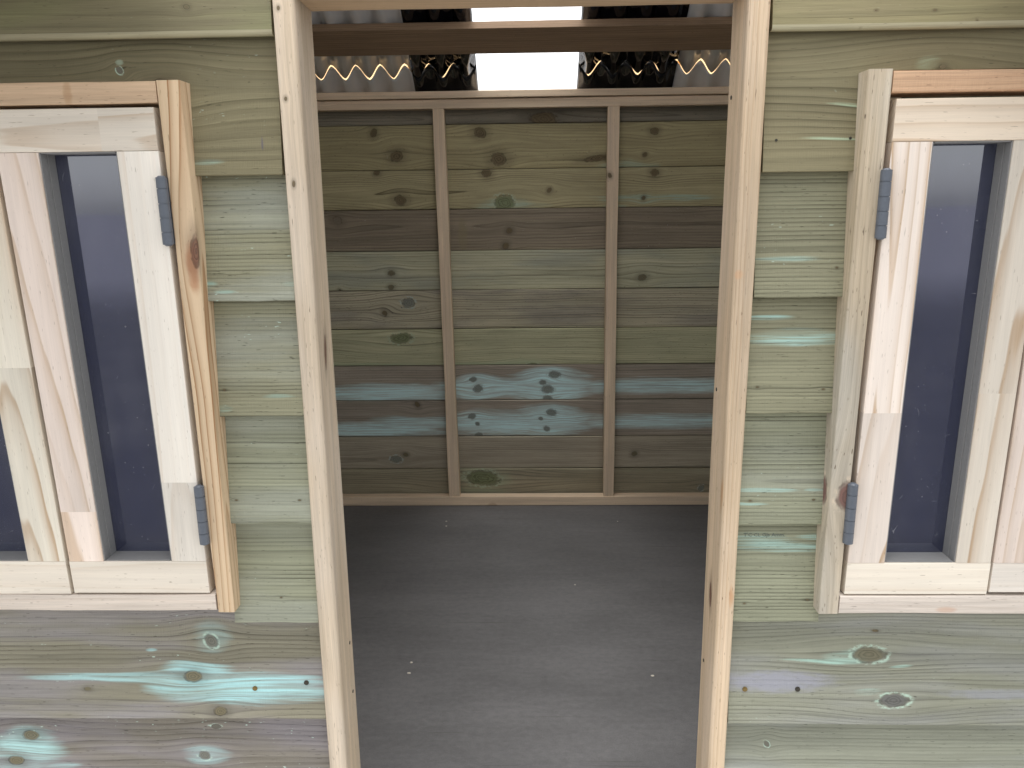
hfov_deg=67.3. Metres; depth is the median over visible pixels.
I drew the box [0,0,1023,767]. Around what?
wooden playhouse
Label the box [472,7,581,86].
sky
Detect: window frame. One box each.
[0,80,239,611]
[813,69,1023,613]
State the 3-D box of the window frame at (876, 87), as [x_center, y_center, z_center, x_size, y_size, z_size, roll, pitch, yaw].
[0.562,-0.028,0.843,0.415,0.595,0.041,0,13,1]
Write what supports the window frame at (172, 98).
in the wooden playhouse

